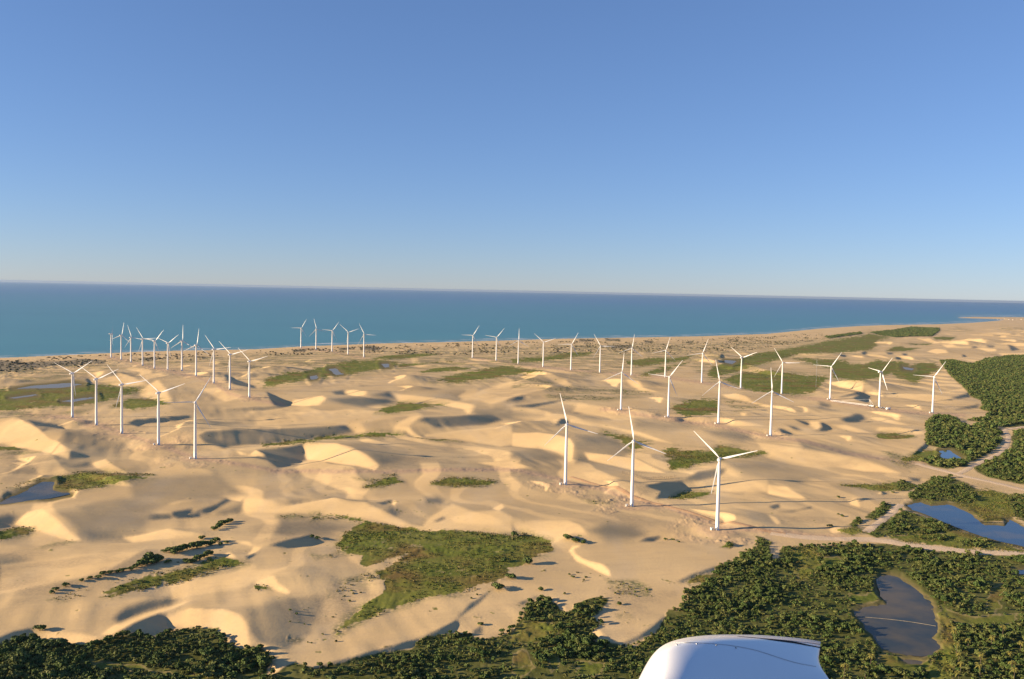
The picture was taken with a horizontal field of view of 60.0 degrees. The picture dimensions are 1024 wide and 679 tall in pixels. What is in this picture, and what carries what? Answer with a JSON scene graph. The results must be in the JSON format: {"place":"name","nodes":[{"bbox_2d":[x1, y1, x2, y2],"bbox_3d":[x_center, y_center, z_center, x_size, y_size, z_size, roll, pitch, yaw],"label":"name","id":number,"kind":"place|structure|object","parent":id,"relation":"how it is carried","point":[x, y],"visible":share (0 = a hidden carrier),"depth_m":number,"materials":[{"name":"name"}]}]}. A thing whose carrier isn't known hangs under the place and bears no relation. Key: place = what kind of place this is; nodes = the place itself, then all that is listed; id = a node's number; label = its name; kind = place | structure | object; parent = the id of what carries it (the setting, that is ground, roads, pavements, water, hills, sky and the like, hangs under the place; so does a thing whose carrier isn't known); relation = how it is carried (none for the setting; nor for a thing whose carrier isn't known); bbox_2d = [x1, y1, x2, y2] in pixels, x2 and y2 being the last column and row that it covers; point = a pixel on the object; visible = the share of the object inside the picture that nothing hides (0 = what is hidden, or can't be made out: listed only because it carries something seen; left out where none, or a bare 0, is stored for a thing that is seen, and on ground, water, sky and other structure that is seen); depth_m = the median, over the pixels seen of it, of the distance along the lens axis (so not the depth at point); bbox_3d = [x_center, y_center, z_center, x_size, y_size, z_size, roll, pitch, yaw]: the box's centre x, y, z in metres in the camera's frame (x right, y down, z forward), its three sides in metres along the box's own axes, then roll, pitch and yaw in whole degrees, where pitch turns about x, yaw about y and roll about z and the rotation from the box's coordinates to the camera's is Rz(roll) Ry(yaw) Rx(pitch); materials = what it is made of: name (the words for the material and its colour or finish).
{"place":"outdoors","nodes":[
{"label":"outdoors","id":0,"kind":"place"},
{"bbox_2d":[0,482,69,503],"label":"pond","id":1,"kind":"structure","parent":0,"point":[42,490],"depth_m":1060.92,"materials":[{"name":"liquid"}]},
{"bbox_2d":[17,383,81,388],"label":"pond","id":2,"kind":"structure","parent":0,"point":[61,385],"depth_m":2174.63,"materials":[{"name":"grey liquid"}]},
{"bbox_2d":[63,397,92,401],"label":"pond","id":3,"kind":"structure","parent":0,"point":[79,399],"depth_m":1937.08,"materials":[{"name":"grey liquid"}]},
{"bbox_2d":[329,368,341,374],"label":"pond","id":4,"kind":"structure","parent":0,"point":[335,371],"depth_m":2689.45,"materials":[{"name":"grey liquid"}]},
{"bbox_2d":[0,317,1023,678],"bbox_3d":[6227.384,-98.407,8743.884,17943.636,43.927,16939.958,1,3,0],"label":"terrain","id":5,"kind":"structure","parent":0,"point":[416,421],"depth_m":1146.85,"materials":[{"name":"beige sand"}]},
{"bbox_2d":[0,648,11,654],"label":"broadleaf tree","id":6,"kind":"object","parent":5,"relation":"on","point":[2,650],"visible":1,"depth_m":604.54,"materials":[{"name":"green plant"}]},
{"bbox_2d":[9,654,23,663],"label":"broadleaf tree","id":7,"kind":"object","parent":5,"relation":"on","point":[18,658],"visible":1,"depth_m":586.70,"materials":[{"name":"green plant"}]},
{"bbox_2d":[11,636,22,641],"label":"broadleaf tree","id":8,"kind":"object","parent":5,"relation":"on","point":[16,639],"visible":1,"depth_m":631.87,"materials":[{"name":"green plant"}]},
{"bbox_2d":[19,652,30,658],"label":"broadleaf tree","id":9,"kind":"object","parent":5,"relation":"on","point":[25,655],"visible":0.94,"depth_m":593.44,"materials":[{"name":"green plant"}]},
{"bbox_2d":[31,667,42,673],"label":"broadleaf tree","id":10,"kind":"object","parent":5,"relation":"on","point":[36,670],"visible":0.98,"depth_m":576.45,"materials":[{"name":"green plant"}]},
{"bbox_2d":[32,624,46,630],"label":"shrub","id":11,"kind":"object","parent":5,"relation":"on","point":[39,627],"visible":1,"depth_m":655.91,"materials":[{"name":"green plant"}]},
{"bbox_2d":[46,652,59,656],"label":"broadleaf tree","id":12,"kind":"object","parent":5,"relation":"on","point":[51,654],"visible":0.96,"depth_m":599.15,"materials":[{"name":"green plant"}]},
{"bbox_2d":[53,659,67,667],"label":"broadleaf tree","id":13,"kind":"object","parent":5,"relation":"on","point":[59,663],"visible":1,"depth_m":581.87,"materials":[{"name":"green plant"}]},
{"bbox_2d":[55,638,66,643],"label":"broadleaf tree","id":14,"kind":"object","parent":5,"relation":"on","point":[61,641],"visible":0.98,"depth_m":624.78,"materials":[{"name":"green plant"}]},
{"bbox_2d":[65,664,75,671],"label":"broadleaf tree","id":15,"kind":"object","parent":5,"relation":"on","point":[69,667],"visible":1,"depth_m":579.22,"materials":[{"name":"green plant"}]},
{"bbox_2d":[55,362,89,417],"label":"wind turbine","id":16,"kind":"object","parent":5,"relation":"on","point":[72,398],"visible":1,"depth_m":1662.54,"materials":[{"name":"white metal"}]},
{"bbox_2d":[71,654,85,663],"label":"broadleaf tree","id":17,"kind":"object","parent":5,"relation":"on","point":[77,658],"visible":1,"depth_m":593.15,"materials":[{"name":"green plant"}]},
{"bbox_2d":[84,639,100,645],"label":"broadleaf tree","id":18,"kind":"object","parent":5,"relation":"on","point":[96,641],"visible":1,"depth_m":624.19,"materials":[{"name":"green plant"}]},
{"bbox_2d":[80,366,117,424],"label":"wind turbine","id":19,"kind":"object","parent":5,"relation":"on","point":[96,407],"visible":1,"depth_m":1579.42,"materials":[{"name":"white metal"}]},
{"bbox_2d":[103,635,113,640],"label":"broadleaf tree","id":20,"kind":"object","parent":5,"relation":"on","point":[108,637],"visible":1,"depth_m":629.51,"materials":[{"name":"green plant"}]},
{"bbox_2d":[109,329,112,356],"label":"wind turbine","id":21,"kind":"object","parent":5,"relation":"on","point":[111,339],"visible":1,"depth_m":3169.96,"materials":[{"name":"white paint"}]},
{"bbox_2d":[113,325,127,359],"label":"wind turbine","id":22,"kind":"object","parent":5,"relation":"on","point":[121,345],"visible":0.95,"depth_m":3060.86,"materials":[{"name":"white metal"}]},
{"bbox_2d":[116,630,130,636],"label":"broadleaf tree","id":23,"kind":"object","parent":5,"relation":"on","point":[124,632],"visible":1,"depth_m":637.99,"materials":[{"name":"green plant"}]},
{"bbox_2d":[108,366,145,433],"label":"wind turbine","id":24,"kind":"object","parent":5,"relation":"on","point":[121,413],"visible":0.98,"depth_m":1488.37,"materials":[{"name":"white metal"}]},
{"bbox_2d":[126,331,143,361],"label":"wind turbine","id":25,"kind":"object","parent":5,"relation":"on","point":[131,347],"visible":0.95,"depth_m":2933.97,"materials":[{"name":"white metal"}]},
{"bbox_2d":[136,560,148,566],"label":"shrub","id":26,"kind":"object","parent":5,"relation":"on","point":[142,562],"visible":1,"depth_m":791.74,"materials":[{"name":"green plant"}]},
{"bbox_2d":[136,327,151,365],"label":"wind turbine","id":27,"kind":"object","parent":5,"relation":"on","point":[142,347],"visible":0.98,"depth_m":2779.20,"materials":[{"name":"white metal"}]},
{"bbox_2d":[142,551,154,559],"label":"shrub","id":28,"kind":"object","parent":5,"relation":"on","point":[148,555],"visible":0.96,"depth_m":802.68,"materials":[{"name":"green plant"}]},
{"bbox_2d":[144,331,162,368],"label":"wind turbine","id":29,"kind":"object","parent":5,"relation":"on","point":[154,341],"visible":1,"depth_m":2656.93,"materials":[{"name":"white metal"}]},
{"bbox_2d":[140,375,182,444],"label":"wind turbine","id":30,"kind":"object","parent":5,"relation":"on","point":[158,417],"visible":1,"depth_m":1396.45,"materials":[{"name":"white metal"}]},
{"bbox_2d":[163,334,178,369],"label":"wind turbine","id":31,"kind":"object","parent":5,"relation":"on","point":[167,343],"visible":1,"depth_m":2607.00,"materials":[{"name":"white metal"}]},
{"bbox_2d":[173,337,194,370],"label":"wind turbine","id":32,"kind":"object","parent":5,"relation":"on","point":[182,353],"visible":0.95,"depth_m":2619.24,"materials":[{"name":"white metal"}]},
{"bbox_2d":[163,377,210,458],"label":"wind turbine","id":33,"kind":"object","parent":5,"relation":"on","point":[195,433],"visible":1,"depth_m":1287.39,"materials":[{"name":"white metal"}]},
{"bbox_2d":[190,666,198,674],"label":"broadleaf tree","id":34,"kind":"object","parent":5,"relation":"on","point":[194,668],"visible":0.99,"depth_m":580.54,"materials":[{"name":"green plant"}]},
{"bbox_2d":[184,332,208,375],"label":"wind turbine","id":35,"kind":"object","parent":5,"relation":"on","point":[196,345],"visible":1,"depth_m":2400.91,"materials":[{"name":"white metal"}]},
{"bbox_2d":[191,541,201,547],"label":"shrub","id":36,"kind":"object","parent":5,"relation":"on","point":[197,544],"visible":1,"depth_m":855.32,"materials":[{"name":"green plant"}]},
{"bbox_2d":[197,639,211,646],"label":"broadleaf tree","id":37,"kind":"object","parent":5,"relation":"on","point":[205,642],"visible":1,"depth_m":622.93,"materials":[{"name":"green plant"}]},
{"bbox_2d":[198,646,213,655],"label":"broadleaf tree","id":38,"kind":"object","parent":5,"relation":"on","point":[207,650],"visible":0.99,"depth_m":608.08,"materials":[{"name":"green plant"}]},
{"bbox_2d":[210,658,219,666],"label":"broadleaf tree","id":39,"kind":"object","parent":5,"relation":"on","point":[215,661],"visible":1,"depth_m":592.20,"materials":[{"name":"green plant"}]},
{"bbox_2d":[206,337,229,382],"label":"wind turbine","id":40,"kind":"object","parent":5,"relation":"on","point":[213,355],"visible":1,"depth_m":2246.90,"materials":[{"name":"white metal"}]},
{"bbox_2d":[224,656,238,661],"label":"broadleaf tree","id":41,"kind":"object","parent":5,"relation":"on","point":[229,659],"visible":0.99,"depth_m":600.61,"materials":[{"name":"green plant"}]},
{"bbox_2d":[222,345,244,389],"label":"wind turbine","id":42,"kind":"object","parent":5,"relation":"on","point":[229,365],"visible":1,"depth_m":2126.26,"materials":[{"name":"white metal"}]},
{"bbox_2d":[227,652,240,657],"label":"broadleaf tree","id":43,"kind":"object","parent":5,"relation":"on","point":[232,654],"visible":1,"depth_m":604.15,"materials":[{"name":"green plant"}]},
{"bbox_2d":[240,658,249,664],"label":"broadleaf tree","id":44,"kind":"object","parent":5,"relation":"on","point":[244,660],"visible":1,"depth_m":595.71,"materials":[{"name":"green plant"}]},
{"bbox_2d":[238,348,266,397],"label":"wind turbine","id":45,"kind":"object","parent":5,"relation":"on","point":[249,361],"visible":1,"depth_m":1989.43,"materials":[{"name":"white metal"}]},
{"bbox_2d":[249,646,257,654],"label":"broadleaf tree","id":46,"kind":"object","parent":5,"relation":"on","point":[253,649],"visible":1,"depth_m":611.07,"materials":[{"name":"green plant"}]},
{"bbox_2d":[256,655,266,666],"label":"broadleaf tree","id":47,"kind":"object","parent":5,"relation":"on","point":[261,660],"visible":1,"depth_m":593.65,"materials":[{"name":"green plant"}]},
{"bbox_2d":[337,665,346,672],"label":"broadleaf tree","id":48,"kind":"object","parent":5,"relation":"on","point":[343,668],"visible":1,"depth_m":589.79,"materials":[{"name":"green plant"}]},
{"bbox_2d":[343,327,356,353],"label":"wind turbine","id":49,"kind":"object","parent":5,"relation":"on","point":[348,341],"visible":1,"depth_m":3474.02,"materials":[{"name":"white metal"}]},
{"bbox_2d":[397,667,406,674],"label":"broadleaf tree","id":50,"kind":"object","parent":5,"relation":"on","point":[403,670],"visible":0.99,"depth_m":586.42,"materials":[{"name":"green plant"}]},
{"bbox_2d":[0,332,905,372],"bbox_3d":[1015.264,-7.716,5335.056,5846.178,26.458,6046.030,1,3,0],"label":"beach scrub","id":51,"kind":"object","parent":5,"relation":"on","point":[487,351],"visible":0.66,"depth_m":3912.01,"materials":[{"name":"green plant"}]},
{"bbox_2d":[33,384,905,643],"bbox_3d":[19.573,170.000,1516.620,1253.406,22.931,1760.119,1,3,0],"label":"scrub","id":52,"kind":"object","parent":5,"relation":"on","point":[517,537],"visible":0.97,"depth_m":890.93,"materials":[{"name":"green plant"}]},
{"bbox_2d":[484,669,495,675],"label":"broadleaf tree","id":53,"kind":"object","parent":5,"relation":"on","point":[490,672],"visible":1,"depth_m":588.35,"materials":[{"name":"green plant"}]},
{"bbox_2d":[491,582,504,588],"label":"shrub","id":54,"kind":"object","parent":5,"relation":"on","point":[496,585],"visible":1,"depth_m":762.08,"materials":[{"name":"green plant"}]},
{"bbox_2d":[0,465,1023,678],"bbox_3d":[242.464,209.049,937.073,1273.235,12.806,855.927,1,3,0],"label":"woodland","id":55,"kind":"object","parent":5,"relation":"on","point":[764,559],"visible":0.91,"depth_m":693.67,"materials":[{"name":"green plant"}]},
{"bbox_2d":[0,441,1023,678],"bbox_3d":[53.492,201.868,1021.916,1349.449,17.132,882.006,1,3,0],"label":"grass","id":56,"kind":"structure","parent":5,"relation":"on","point":[680,497],"depth_m":920.69,"materials":[{"name":"green plant"}]},
{"bbox_2d":[1,466,1023,678],"bbox_3d":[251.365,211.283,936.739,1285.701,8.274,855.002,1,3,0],"label":"undergrowth","id":57,"kind":"object","parent":5,"relation":"on","point":[777,632],"visible":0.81,"depth_m":703.01,"materials":[{"name":"green plant"}]},
{"bbox_2d":[522,556,532,563],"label":"shrub","id":58,"kind":"object","parent":5,"relation":"on","point":[528,559],"visible":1,"depth_m":834.44,"materials":[{"name":"green plant"}]},
{"bbox_2d":[535,334,552,366],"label":"wind turbine","id":59,"kind":"object","parent":5,"relation":"on","point":[543,350],"visible":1,"depth_m":2995.05,"materials":[{"name":"white metal"}]},
{"bbox_2d":[553,645,566,651],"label":"broadleaf tree","id":60,"kind":"object","parent":5,"relation":"on","point":[558,648],"visible":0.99,"depth_m":628.83,"materials":[{"name":"green plant"}]},
{"bbox_2d":[545,394,596,484],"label":"wind turbine","id":61,"kind":"object","parent":5,"relation":"on","point":[566,455],"visible":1,"depth_m":1164.66,"materials":[{"name":"white metal"}]},
{"bbox_2d":[565,337,577,369],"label":"wind turbine","id":62,"kind":"object","parent":5,"relation":"on","point":[571,355],"visible":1,"depth_m":2898.60,"materials":[{"name":"white metal"}]},
{"bbox_2d":[573,602,582,608],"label":"broadleaf tree","id":63,"kind":"object","parent":5,"relation":"on","point":[577,605],"visible":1,"depth_m":714.38,"materials":[{"name":"green plant"}]},
{"bbox_2d":[578,645,588,650],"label":"broadleaf tree","id":64,"kind":"object","parent":5,"relation":"on","point":[583,648],"visible":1,"depth_m":629.96,"materials":[{"name":"green plant"}]},
{"bbox_2d":[581,637,590,644],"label":"broadleaf tree","id":65,"kind":"object","parent":5,"relation":"on","point":[586,641],"visible":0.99,"depth_m":638.16,"materials":[{"name":"green plant"}]},
{"bbox_2d":[593,336,606,371],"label":"wind turbine","id":66,"kind":"object","parent":5,"relation":"on","point":[600,356],"visible":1,"depth_m":2845.22,"materials":[{"name":"white metal"}]},
{"bbox_2d":[605,357,637,409],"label":"wind turbine","id":67,"kind":"object","parent":5,"relation":"on","point":[622,373],"visible":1,"depth_m":1920.02,"materials":[{"name":"white metal"}]},
{"bbox_2d":[622,334,639,374],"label":"wind turbine","id":68,"kind":"object","parent":5,"relation":"on","point":[631,355],"visible":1,"depth_m":2778.21,"materials":[{"name":"white metal"}]},
{"bbox_2d":[607,410,665,506],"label":"wind turbine","id":69,"kind":"object","parent":5,"relation":"on","point":[632,477],"visible":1,"depth_m":1063.42,"materials":[{"name":"white metal"}]},
{"bbox_2d":[655,339,673,375],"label":"wind turbine","id":70,"kind":"object","parent":5,"relation":"on","point":[665,358],"visible":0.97,"depth_m":2719.47,"materials":[{"name":"white metal"}]},
{"bbox_2d":[652,360,682,416],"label":"wind turbine","id":71,"kind":"object","parent":5,"relation":"on","point":[668,405],"visible":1,"depth_m":1836.92,"materials":[{"name":"white metal"}]},
{"bbox_2d":[692,341,711,382],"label":"wind turbine","id":72,"kind":"object","parent":5,"relation":"on","point":[702,364],"visible":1,"depth_m":2577.96,"materials":[{"name":"white metal"}]},
{"bbox_2d":[702,363,738,423],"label":"wind turbine","id":73,"kind":"object","parent":5,"relation":"on","point":[718,415],"visible":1,"depth_m":1802.35,"materials":[{"name":"white metal"}]},
{"bbox_2d":[694,431,757,530],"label":"wind turbine","id":74,"kind":"object","parent":5,"relation":"on","point":[718,469],"visible":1,"depth_m":961.77,"materials":[{"name":"white metal"}]},
{"bbox_2d":[731,347,753,388],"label":"wind turbine","id":75,"kind":"object","parent":5,"relation":"on","point":[741,357],"visible":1,"depth_m":2440.88,"materials":[{"name":"white metal"}]},
{"bbox_2d":[751,373,792,435],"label":"wind turbine","id":76,"kind":"object","parent":5,"relation":"on","point":[771,413],"visible":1,"depth_m":1652.23,"materials":[{"name":"white metal"}]},
{"bbox_2d":[774,348,790,393],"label":"wind turbine","id":77,"kind":"object","parent":5,"relation":"on","point":[782,374],"visible":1,"depth_m":2326.96,"materials":[{"name":"white metal"}]},
{"bbox_2d":[819,352,841,398],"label":"wind turbine","id":78,"kind":"object","parent":5,"relation":"on","point":[831,377],"visible":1,"depth_m":2194.76,"materials":[{"name":"white metal"}]},
{"bbox_2d":[830,399,874,406],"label":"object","id":79,"kind":"object","parent":5,"relation":"on","point":[858,403],"visible":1,"depth_m":2105.88,"materials":[{"name":"white metal"}]},
{"bbox_2d":[870,360,890,407],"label":"wind turbine","id":80,"kind":"object","parent":5,"relation":"on","point":[880,372],"visible":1,"depth_m":2074.32,"materials":[{"name":"white metal"}]},
{"bbox_2d":[876,664,887,672],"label":"broadleaf tree","id":81,"kind":"object","parent":5,"relation":"on","point":[883,667],"visible":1,"depth_m":607.89,"materials":[{"name":"green plant"}]},
{"bbox_2d":[825,326,939,337],"bbox_3d":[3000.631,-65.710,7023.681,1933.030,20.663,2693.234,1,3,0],"label":"distant woodland","id":82,"kind":"object","parent":5,"relation":"on","point":[914,331],"visible":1,"depth_m":6721.84,"materials":[{"name":"green plant"}]},
{"bbox_2d":[917,364,943,412],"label":"wind turbine","id":83,"kind":"object","parent":5,"relation":"on","point":[934,381],"visible":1,"depth_m":2001.15,"materials":[{"name":"white metal"}]},
{"bbox_2d":[948,660,959,667],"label":"broadleaf tree","id":84,"kind":"object","parent":5,"relation":"on","point":[954,663],"visible":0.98,"depth_m":620.61,"materials":[{"name":"green plant"}]},
{"bbox_2d":[918,354,1023,467],"bbox_3d":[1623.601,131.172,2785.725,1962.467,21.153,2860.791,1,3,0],"label":"distant woodland","id":85,"kind":"object","parent":5,"relation":"on","point":[971,382],"visible":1,"depth_m":1923.98,"materials":[{"name":"green plant"}]},
{"bbox_2d":[974,649,987,658],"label":"broadleaf tree","id":86,"kind":"object","parent":5,"relation":"on","point":[976,651],"visible":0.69,"depth_m":637.09,"materials":[{"name":"green plant"}]},
{"bbox_2d":[1004,664,1014,669],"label":"broadleaf tree","id":87,"kind":"object","parent":5,"relation":"on","point":[1007,666],"visible":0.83,"depth_m":615.62,"materials":[{"name":"green plant"}]},
{"bbox_2d":[0,282,1023,357],"bbox_3d":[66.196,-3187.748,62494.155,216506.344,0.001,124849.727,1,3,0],"label":"sea","id":88,"kind":"structure","parent":0,"point":[44,319],"depth_m":9387.15,"materials":[{"name":"liquid"}]},
{"bbox_2d":[0,0,1023,302],"label":"sky","id":89,"kind":"structure","parent":0,"point":[808,149],"materials":[{"name":"blue"}]},
{"bbox_2d":[569,476,785,533],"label":"dirt road","id":90,"kind":"structure","parent":0,"point":[624,491],"depth_m":1063.11,"materials":[{"name":"beige sand"}]},
{"bbox_2d":[639,634,828,678],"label":"aircraft cowling","id":91,"kind":"object","parent":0,"point":[730,656],"visible":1,"depth_m":2.17,"materials":[{"name":"white paint"}]},
{"bbox_2d":[862,504,903,532],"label":"sandy track","id":92,"kind":"structure","parent":0,"point":[893,510],"depth_m":1030.80,"materials":[{"name":"beige sand"}]},
{"bbox_2d":[854,575,939,656],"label":"pond","id":93,"kind":"structure","parent":0,"point":[905,602],"depth_m":712.14,"materials":[{"name":"liquid"}]},
{"bbox_2d":[770,530,1023,555],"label":"sandy track","id":94,"kind":"structure","parent":0,"point":[893,542],"depth_m":935.52,"materials":[{"name":"beige sand"}]},
{"bbox_2d":[902,659,921,663],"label":"pond","id":95,"kind":"structure","parent":0,"point":[908,661],"depth_m":631.44,"materials":[{"name":"liquid"}]},
{"bbox_2d":[939,450,960,458],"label":"pond","id":96,"kind":"structure","parent":0,"point":[947,454],"depth_m":1480.94,"materials":[{"name":"liquid"}]},
{"bbox_2d":[908,502,1023,546],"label":"pond","id":97,"kind":"structure","parent":0,"point":[1011,532],"depth_m":1018.75,"materials":[{"name":"liquid"}]},
{"bbox_2d":[915,463,1023,490],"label":"sandy track","id":98,"kind":"structure","parent":0,"point":[961,475],"depth_m":1295.97,"materials":[{"name":"beige sand"}]},
{"bbox_2d":[957,426,1023,473],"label":"sandy track","id":99,"kind":"structure","parent":0,"point":[1006,445],"depth_m":1511.21,"materials":[{"name":"beige sand"}]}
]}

